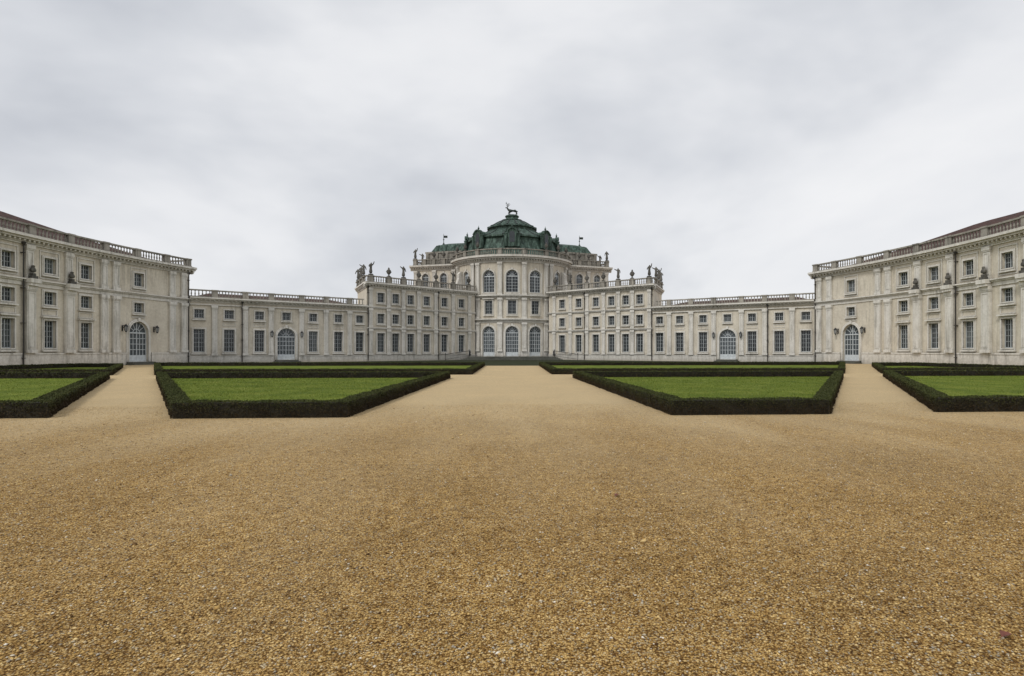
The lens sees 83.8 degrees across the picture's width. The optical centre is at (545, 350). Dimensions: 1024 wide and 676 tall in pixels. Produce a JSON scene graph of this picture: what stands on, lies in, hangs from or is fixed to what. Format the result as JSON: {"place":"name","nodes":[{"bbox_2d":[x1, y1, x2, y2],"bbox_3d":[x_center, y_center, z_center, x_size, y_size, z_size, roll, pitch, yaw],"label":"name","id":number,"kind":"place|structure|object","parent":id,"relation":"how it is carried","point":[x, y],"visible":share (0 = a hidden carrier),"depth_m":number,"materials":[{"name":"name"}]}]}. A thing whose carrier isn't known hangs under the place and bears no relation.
{"place":"outdoors","nodes":[
{"label":"outdoors","id":0,"kind":"place"},
{"bbox_2d":[263,360,704,365],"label":"road","id":1,"kind":"structure","parent":0,"point":[511,362],"depth_m":84.90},
{"bbox_2d":[461,356,562,359],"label":"entrance steps","id":2,"kind":"structure","parent":1,"relation":"on","point":[511,358],"depth_m":96.91,"materials":[{"name":"grey stone"}]},
{"bbox_2d":[0,364,1023,675],"bbox_3d":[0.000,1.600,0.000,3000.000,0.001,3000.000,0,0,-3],"label":"ground","id":3,"kind":"structure","parent":0,"point":[536,388],"depth_m":4.96,"materials":[{"name":"beige gravel"}]},
{"bbox_2d":[0,371,109,417],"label":"box hedge","id":4,"kind":"object","parent":3,"relation":"on","point":[51,404],"visible":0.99,"depth_m":16.30,"materials":[{"name":"green plant"}]},
{"bbox_2d":[0,363,123,374],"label":"box hedge","id":5,"kind":"object","parent":3,"relation":"on","point":[113,368],"visible":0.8,"depth_m":47.13,"materials":[{"name":"green plant"}]},
{"bbox_2d":[0,211,196,365],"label":"curved wing","id":6,"kind":"structure","parent":3,"relation":"on","point":[50,315],"depth_m":58.88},
{"bbox_2d":[0,284,18,304],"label":"window","id":7,"kind":"structure","parent":6,"relation":"in","point":[5,292],"depth_m":50.44,"materials":[{"name":"paint"}]},
{"bbox_2d":[0,247,18,271],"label":"window","id":8,"kind":"structure","parent":6,"relation":"in","point":[5,256],"depth_m":50.47,"materials":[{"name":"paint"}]},
{"bbox_2d":[0,313,19,351],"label":"window","id":9,"kind":"structure","parent":6,"relation":"in","point":[5,318],"depth_m":50.54,"materials":[{"name":"glass"}]},
{"bbox_2d":[40,316,60,351],"bbox_3d":[-47.663,-1.610,54.658,0.730,3.360,1.953,0,0,-3],"label":"window","id":10,"kind":"structure","parent":6,"relation":"in","point":[46,326],"depth_m":54.80,"materials":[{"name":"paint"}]},
{"bbox_2d":[41,289,59,308],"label":"window","id":11,"kind":"structure","parent":6,"relation":"in","point":[46,295],"depth_m":54.80,"materials":[{"name":"paint"}]},
{"bbox_2d":[41,255,59,277],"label":"window","id":12,"kind":"structure","parent":6,"relation":"in","point":[46,264],"depth_m":54.80,"materials":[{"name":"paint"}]},
{"bbox_2d":[77,318,95,350],"bbox_3d":[-47.507,-1.610,58.766,0.818,3.360,1.960,0,0,-3],"label":"window","id":13,"kind":"structure","parent":6,"relation":"in","point":[83,328],"depth_m":58.85,"materials":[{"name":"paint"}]},
{"bbox_2d":[78,293,94,311],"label":"window","id":14,"kind":"structure","parent":6,"relation":"in","point":[83,301],"depth_m":58.80,"materials":[{"name":"paint"}]},
{"bbox_2d":[78,262,94,282],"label":"window","id":15,"kind":"structure","parent":6,"relation":"in","point":[83,270],"depth_m":58.80,"materials":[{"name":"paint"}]},
{"bbox_2d":[126,318,150,361],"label":"door","id":16,"kind":"structure","parent":6,"relation":"in","point":[136,333],"depth_m":65.55,"materials":[{"name":"paint"}]},
{"bbox_2d":[131,301,146,315],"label":"window","id":17,"kind":"structure","parent":6,"relation":"in","point":[136,305],"depth_m":65.53,"materials":[{"name":"paint"}]},
{"bbox_2d":[131,271,146,289],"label":"window","id":18,"kind":"structure","parent":6,"relation":"in","point":[136,278],"depth_m":65.58,"materials":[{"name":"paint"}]},
{"bbox_2d":[189,289,367,362],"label":"link wing","id":19,"kind":"structure","parent":3,"relation":"on","point":[225,327],"depth_m":78.73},
{"bbox_2d":[192,308,205,319],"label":"window","id":20,"kind":"structure","parent":19,"relation":"in","point":[198,313],"depth_m":73.25,"materials":[{"name":"paint"}]},
{"bbox_2d":[192,327,206,353],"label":"window","id":21,"kind":"structure","parent":19,"relation":"in","point":[197,332],"depth_m":73.25,"materials":[{"name":"paint"}]},
{"bbox_2d":[222,328,236,353],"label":"window","id":22,"kind":"structure","parent":19,"relation":"in","point":[227,333],"depth_m":75.37,"materials":[{"name":"paint"}]},
{"bbox_2d":[223,309,235,320],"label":"window","id":23,"kind":"structure","parent":19,"relation":"in","point":[228,315],"depth_m":75.37,"materials":[{"name":"paint"}]},
{"bbox_2d":[252,329,266,353],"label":"window","id":24,"kind":"structure","parent":19,"relation":"in","point":[259,335],"depth_m":77.73,"materials":[{"name":"glass"}]},
{"bbox_2d":[253,310,265,321],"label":"window","id":25,"kind":"structure","parent":19,"relation":"in","point":[258,316],"depth_m":77.65,"materials":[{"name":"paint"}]},
{"bbox_2d":[275,325,297,359],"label":"door","id":26,"kind":"structure","parent":19,"relation":"in","point":[286,342],"depth_m":79.90,"materials":[{"name":"paint"}]},
{"bbox_2d":[281,311,292,322],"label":"window","id":27,"kind":"structure","parent":19,"relation":"in","point":[285,317],"depth_m":79.81,"materials":[{"name":"paint"}]},
{"bbox_2d":[307,330,319,353],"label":"window","id":28,"kind":"structure","parent":19,"relation":"in","point":[311,334],"depth_m":82.10,"materials":[{"name":"paint"}]},
{"bbox_2d":[308,312,318,323],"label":"window","id":29,"kind":"structure","parent":19,"relation":"in","point":[312,317],"depth_m":82.08,"materials":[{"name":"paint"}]},
{"bbox_2d":[333,313,342,323],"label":"window","id":30,"kind":"structure","parent":19,"relation":"in","point":[337,318],"depth_m":84.31,"materials":[{"name":"paint"}]},
{"bbox_2d":[332,330,344,353],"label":"window","id":31,"kind":"structure","parent":19,"relation":"in","point":[337,335],"depth_m":84.35,"materials":[{"name":"paint"}]},
{"bbox_2d":[354,331,365,353],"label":"window","id":32,"kind":"structure","parent":19,"relation":"in","point":[358,335],"depth_m":86.38,"materials":[{"name":"glass"}]},
{"bbox_2d":[355,314,364,324],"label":"window","id":33,"kind":"structure","parent":19,"relation":"in","point":[359,320],"depth_m":86.31,"materials":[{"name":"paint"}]},
{"bbox_2d":[155,371,450,418],"bbox_3d":[-13.218,1.390,22.971,16.599,0.503,19.762,0,0,-3],"label":"box hedge","id":34,"kind":"object","parent":3,"relation":"on","point":[179,404],"visible":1,"depth_m":14.66,"materials":[{"name":"green plant"}]},
{"bbox_2d":[154,362,484,374],"bbox_3d":[-22.489,1.388,48.258,33.927,0.564,22.206,0,0,-3],"label":"box hedge","id":35,"kind":"object","parent":3,"relation":"on","point":[473,368],"visible":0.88,"depth_m":57.99,"materials":[{"name":"green plant"}]},
{"bbox_2d":[354,275,477,360],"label":"three storey wing","id":36,"kind":"structure","parent":3,"relation":"on","point":[418,321],"depth_m":93.02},
{"bbox_2d":[376,312,385,325],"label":"window","id":37,"kind":"structure","parent":36,"relation":"in","point":[380,317],"depth_m":88.81,"materials":[{"name":"paint"}]},
{"bbox_2d":[376,291,385,304],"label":"window","id":38,"kind":"structure","parent":36,"relation":"in","point":[380,296],"depth_m":88.81,"materials":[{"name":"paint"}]},
{"bbox_2d":[376,332,386,353],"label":"window","id":39,"kind":"structure","parent":36,"relation":"in","point":[380,336],"depth_m":88.81,"materials":[{"name":"paint"}]},
{"bbox_2d":[391,332,400,353],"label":"window","id":40,"kind":"structure","parent":36,"relation":"in","point":[394,337],"depth_m":90.48,"materials":[{"name":"glass"}]},
{"bbox_2d":[391,313,400,325],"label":"window","id":41,"kind":"structure","parent":36,"relation":"in","point":[394,318],"depth_m":90.43,"materials":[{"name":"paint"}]},
{"bbox_2d":[391,293,400,305],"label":"window","id":42,"kind":"structure","parent":36,"relation":"in","point":[394,296],"depth_m":90.48,"materials":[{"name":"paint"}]},
{"bbox_2d":[406,314,414,326],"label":"window","id":43,"kind":"structure","parent":36,"relation":"in","point":[409,318],"depth_m":92.35,"materials":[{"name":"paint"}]},
{"bbox_2d":[406,332,415,353],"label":"window","id":44,"kind":"structure","parent":36,"relation":"in","point":[409,336],"depth_m":92.35,"materials":[{"name":"paint"}]},
{"bbox_2d":[406,294,415,306],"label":"window","id":45,"kind":"structure","parent":36,"relation":"in","point":[409,298],"depth_m":92.35,"materials":[{"name":"paint"}]},
{"bbox_2d":[422,333,431,353],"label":"window","id":46,"kind":"structure","parent":36,"relation":"in","point":[425,336],"depth_m":94.54,"materials":[{"name":"glass"}]},
{"bbox_2d":[422,315,431,326],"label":"window","id":47,"kind":"structure","parent":36,"relation":"in","point":[425,317],"depth_m":94.54,"materials":[{"name":"paint"}]},
{"bbox_2d":[440,333,448,353],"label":"window","id":48,"kind":"structure","parent":36,"relation":"in","point":[444,338],"depth_m":97.00,"materials":[{"name":"paint"}]},
{"bbox_2d":[457,334,465,353],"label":"window","id":49,"kind":"structure","parent":36,"relation":"in","point":[459,336],"depth_m":99.47,"materials":[{"name":"paint"}]},
{"bbox_2d":[409,235,463,288],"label":"pavilion","id":50,"kind":"structure","parent":3,"relation":"on","point":[429,267],"depth_m":109.26,"materials":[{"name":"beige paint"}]},
{"bbox_2d":[439,271,447,287],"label":"window","id":51,"kind":"structure","parent":50,"relation":"in","point":[444,277],"depth_m":108.76,"materials":[{"name":"paint"}]},
{"bbox_2d":[451,214,572,355],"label":"domed hall","id":52,"kind":"structure","parent":3,"relation":"on","point":[511,267],"depth_m":101.40,"materials":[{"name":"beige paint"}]},
{"bbox_2d":[482,298,493,315],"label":"window","id":53,"kind":"structure","parent":52,"relation":"in","point":[488,302],"depth_m":101.06,"materials":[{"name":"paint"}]},
{"bbox_2d":[481,268,495,294],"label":"window","id":54,"kind":"structure","parent":52,"relation":"in","point":[489,276],"depth_m":101.11,"materials":[{"name":"paint"}]},
{"bbox_2d":[481,324,496,355],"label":"door","id":55,"kind":"structure","parent":52,"relation":"in","point":[489,336],"depth_m":101.16,"materials":[{"name":"paint"}]},
{"bbox_2d":[503,323,520,355],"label":"door","id":56,"kind":"structure","parent":52,"relation":"in","point":[513,338],"depth_m":100.61,"materials":[{"name":"paint"}]},
{"bbox_2d":[506,298,517,315],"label":"window","id":57,"kind":"structure","parent":52,"relation":"in","point":[511,303],"depth_m":100.56,"materials":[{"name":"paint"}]},
{"bbox_2d":[504,267,519,293],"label":"window","id":58,"kind":"structure","parent":52,"relation":"in","point":[511,279],"depth_m":100.61,"materials":[{"name":"paint"}]},
{"bbox_2d":[527,324,542,355],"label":"door","id":59,"kind":"structure","parent":52,"relation":"in","point":[534,337],"depth_m":101.63,"materials":[{"name":"paint"}]},
{"bbox_2d":[530,298,540,315],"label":"window","id":60,"kind":"structure","parent":52,"relation":"in","point":[534,302],"depth_m":101.55,"materials":[{"name":"paint"}]},
{"bbox_2d":[528,268,542,294],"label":"window","id":61,"kind":"structure","parent":52,"relation":"in","point":[533,276],"depth_m":101.60,"materials":[{"name":"glass"}]},
{"bbox_2d":[0,365,1023,401],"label":"lawn","id":62,"kind":"structure","parent":3,"relation":"on","point":[1018,384],"depth_m":26.18,"materials":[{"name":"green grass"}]},
{"bbox_2d":[559,236,612,288],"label":"pavilion","id":63,"kind":"structure","parent":3,"relation":"on","point":[593,268],"depth_m":111.12,"materials":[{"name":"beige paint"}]},
{"bbox_2d":[575,272,583,288],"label":"window","id":64,"kind":"structure","parent":63,"relation":"in","point":[578,278],"depth_m":110.26,"materials":[{"name":"paint"}]},
{"bbox_2d":[546,277,664,360],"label":"three storey wing","id":65,"kind":"structure","parent":3,"relation":"on","point":[603,321],"depth_m":94.92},
{"bbox_2d":[557,334,565,353],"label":"window","id":66,"kind":"structure","parent":65,"relation":"in","point":[562,336],"depth_m":100.66,"materials":[{"name":"paint"}]},
{"bbox_2d":[574,334,582,353],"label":"window","id":67,"kind":"structure","parent":65,"relation":"in","point":[579,336],"depth_m":98.38,"materials":[{"name":"paint"}]},
{"bbox_2d":[591,333,599,353],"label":"window","id":68,"kind":"structure","parent":65,"relation":"in","point":[596,337],"depth_m":96.19,"materials":[{"name":"paint"}]},
{"bbox_2d":[606,333,615,353],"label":"window","id":69,"kind":"structure","parent":65,"relation":"in","point":[612,336],"depth_m":94.33,"materials":[{"name":"glass"}]},
{"bbox_2d":[607,315,615,326],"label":"window","id":70,"kind":"structure","parent":65,"relation":"in","point":[612,318],"depth_m":94.33,"materials":[{"name":"paint"}]},
{"bbox_2d":[607,295,615,306],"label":"window","id":71,"kind":"structure","parent":65,"relation":"in","point":[612,300],"depth_m":94.33,"materials":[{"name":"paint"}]},
{"bbox_2d":[620,333,629,353],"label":"window","id":72,"kind":"structure","parent":65,"relation":"in","point":[626,336],"depth_m":92.67,"materials":[{"name":"glass"}]},
{"bbox_2d":[621,314,629,326],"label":"window","id":73,"kind":"structure","parent":65,"relation":"in","point":[625,320],"depth_m":92.70,"materials":[{"name":"paint"}]},
{"bbox_2d":[621,294,629,306],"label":"window","id":74,"kind":"structure","parent":65,"relation":"in","point":[625,300],"depth_m":92.67,"materials":[{"name":"paint"}]},
{"bbox_2d":[634,314,643,325],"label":"window","id":75,"kind":"structure","parent":65,"relation":"in","point":[640,317],"depth_m":91.10,"materials":[{"name":"paint"}]},
{"bbox_2d":[634,293,643,305],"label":"window","id":76,"kind":"structure","parent":65,"relation":"in","point":[640,298],"depth_m":91.10,"materials":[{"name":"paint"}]},
{"bbox_2d":[634,332,644,353],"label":"window","id":77,"kind":"structure","parent":65,"relation":"in","point":[640,335],"depth_m":91.10,"materials":[{"name":"glass"}]},
{"bbox_2d":[539,361,845,373],"bbox_3d":[16.629,1.384,50.580,33.939,0.579,22.209,0,0,-3],"label":"box hedge","id":78,"kind":"object","parent":3,"relation":"on","point":[548,367],"visible":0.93,"depth_m":49.01,"materials":[{"name":"green plant"}]},
{"bbox_2d":[572,370,843,414],"bbox_3d":[10.398,1.388,24.364,16.596,0.514,19.752,0,0,-3],"label":"box hedge","id":79,"kind":"object","parent":3,"relation":"on","point":[822,400],"visible":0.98,"depth_m":15.48,"materials":[{"name":"green plant"}]},
{"bbox_2d":[647,293,813,361],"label":"link wing","id":80,"kind":"structure","parent":3,"relation":"on","point":[776,329],"depth_m":82.80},
{"bbox_2d":[654,331,664,353],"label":"window","id":81,"kind":"structure","parent":80,"relation":"in","point":[660,335],"depth_m":89.07,"materials":[{"name":"paint"}]},
{"bbox_2d":[655,315,664,325],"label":"window","id":82,"kind":"structure","parent":80,"relation":"in","point":[660,320],"depth_m":89.07,"materials":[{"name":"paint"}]},
{"bbox_2d":[674,331,684,353],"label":"window","id":83,"kind":"structure","parent":80,"relation":"in","point":[679,337],"depth_m":87.41,"materials":[{"name":"glass"}]},
{"bbox_2d":[697,331,708,353],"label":"window","id":84,"kind":"structure","parent":80,"relation":"in","point":[703,336],"depth_m":85.51,"materials":[{"name":"paint"}]},
{"bbox_2d":[698,314,707,324],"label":"window","id":85,"kind":"structure","parent":80,"relation":"in","point":[703,317],"depth_m":85.45,"materials":[{"name":"glass"}]},
{"bbox_2d":[717,326,737,358],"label":"door","id":86,"kind":"structure","parent":80,"relation":"in","point":[729,337],"depth_m":83.64,"materials":[{"name":"paint"}]},
{"bbox_2d":[722,313,732,323],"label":"window","id":87,"kind":"structure","parent":80,"relation":"in","point":[726,317],"depth_m":83.62,"materials":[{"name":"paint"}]},
{"bbox_2d":[745,330,757,353],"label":"window","id":88,"kind":"structure","parent":80,"relation":"in","point":[751,335],"depth_m":81.78,"materials":[{"name":"glass"}]},
{"bbox_2d":[746,312,757,323],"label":"window","id":89,"kind":"structure","parent":80,"relation":"in","point":[751,318],"depth_m":81.76,"materials":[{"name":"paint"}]},
{"bbox_2d":[772,329,785,353],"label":"window","id":90,"kind":"structure","parent":80,"relation":"in","point":[779,333],"depth_m":79.84,"materials":[{"name":"paint"}]},
{"bbox_2d":[773,311,784,322],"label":"window","id":91,"kind":"structure","parent":80,"relation":"in","point":[779,317],"depth_m":79.75,"materials":[{"name":"paint"}]},
{"bbox_2d":[799,329,812,353],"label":"window","id":92,"kind":"structure","parent":80,"relation":"in","point":[805,335],"depth_m":78.09,"materials":[{"name":"paint"}]},
{"bbox_2d":[800,310,811,321],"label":"window","id":93,"kind":"structure","parent":80,"relation":"in","point":[805,316],"depth_m":77.96,"materials":[{"name":"paint"}]},
{"bbox_2d":[808,211,1023,365],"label":"curved wing","id":94,"kind":"structure","parent":3,"relation":"on","point":[967,316],"depth_m":60.50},
{"bbox_2d":[844,305,856,318],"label":"window","id":95,"kind":"structure","parent":94,"relation":"in","point":[852,308],"depth_m":71.68,"materials":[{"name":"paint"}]},
{"bbox_2d":[844,278,856,294],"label":"window","id":96,"kind":"structure","parent":94,"relation":"in","point":[853,281],"depth_m":71.68,"materials":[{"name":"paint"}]},
{"bbox_2d":[841,320,861,360],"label":"door","id":97,"kind":"structure","parent":94,"relation":"in","point":[853,337],"depth_m":71.68,"materials":[{"name":"paint"}]},
{"bbox_2d":[895,321,910,350],"bbox_3d":[40.228,-1.610,63.969,0.818,3.360,1.960,0,0,-3],"label":"window","id":98,"kind":"structure","parent":94,"relation":"in","point":[905,325],"depth_m":64.08,"materials":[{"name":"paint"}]},
{"bbox_2d":[896,298,909,314],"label":"window","id":99,"kind":"structure","parent":94,"relation":"in","point":[905,305],"depth_m":64.04,"materials":[{"name":"paint"}]},
{"bbox_2d":[896,269,909,288],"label":"window","id":100,"kind":"structure","parent":94,"relation":"in","point":[905,276],"depth_m":64.08,"materials":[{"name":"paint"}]},
{"bbox_2d":[924,319,941,350],"bbox_3d":[40.868,-1.610,59.908,0.730,3.360,1.953,0,0,-3],"label":"window","id":101,"kind":"structure","parent":94,"relation":"in","point":[936,323],"depth_m":60.11,"materials":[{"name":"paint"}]},
{"bbox_2d":[925,294,940,312],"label":"window","id":102,"kind":"structure","parent":94,"relation":"in","point":[936,300],"depth_m":60.04,"materials":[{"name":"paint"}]},
{"bbox_2d":[925,264,940,284],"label":"window","id":103,"kind":"structure","parent":94,"relation":"in","point":[935,271],"depth_m":60.06,"materials":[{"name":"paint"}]},
{"bbox_2d":[958,316,976,351],"bbox_3d":[41.297,-1.610,55.539,0.634,3.360,1.940,0,0,-3],"label":"window","id":104,"kind":"structure","parent":94,"relation":"in","point":[970,321],"depth_m":55.73,"materials":[{"name":"paint"}]},
{"bbox_2d":[959,290,976,309],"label":"window","id":105,"kind":"structure","parent":94,"relation":"in","point":[970,297],"depth_m":55.73,"materials":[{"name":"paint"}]},
{"bbox_2d":[959,257,976,278],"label":"window","id":106,"kind":"structure","parent":94,"relation":"in","point":[971,264],"depth_m":55.73,"materials":[{"name":"paint"}]},
{"bbox_2d":[996,313,1016,351],"bbox_3d":[41.445,-1.610,51.049,0.712,3.360,1.950,0,0,-3],"label":"window","id":107,"kind":"structure","parent":94,"relation":"in","point":[1010,324],"depth_m":51.06,"materials":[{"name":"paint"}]},
{"bbox_2d":[997,248,1015,272],"bbox_3d":[41.487,-8.065,51.050,0.628,1.970,1.827,0,0,-3],"label":"window","id":108,"kind":"structure","parent":94,"relation":"in","point":[1010,258],"depth_m":51.05,"materials":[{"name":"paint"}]},
{"bbox_2d":[997,284,1016,305],"bbox_3d":[41.487,-4.965,51.050,0.628,1.770,1.827,0,0,-3],"label":"window","id":109,"kind":"structure","parent":94,"relation":"in","point":[1010,293],"depth_m":51.06,"materials":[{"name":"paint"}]},
{"bbox_2d":[871,362,1023,373],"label":"box hedge","id":110,"kind":"object","parent":3,"relation":"on","point":[880,367],"visible":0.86,"depth_m":47.75,"materials":[{"name":"green plant"}]},
{"bbox_2d":[882,369,1023,411],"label":"box hedge","id":111,"kind":"object","parent":3,"relation":"on","point":[934,400],"visible":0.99,"depth_m":15.60,"materials":[{"name":"green plant"}]},
{"bbox_2d":[0,0,1023,304],"label":"sky","id":112,"kind":"structure","parent":0,"point":[730,148],"materials":[{"name":"grey"}]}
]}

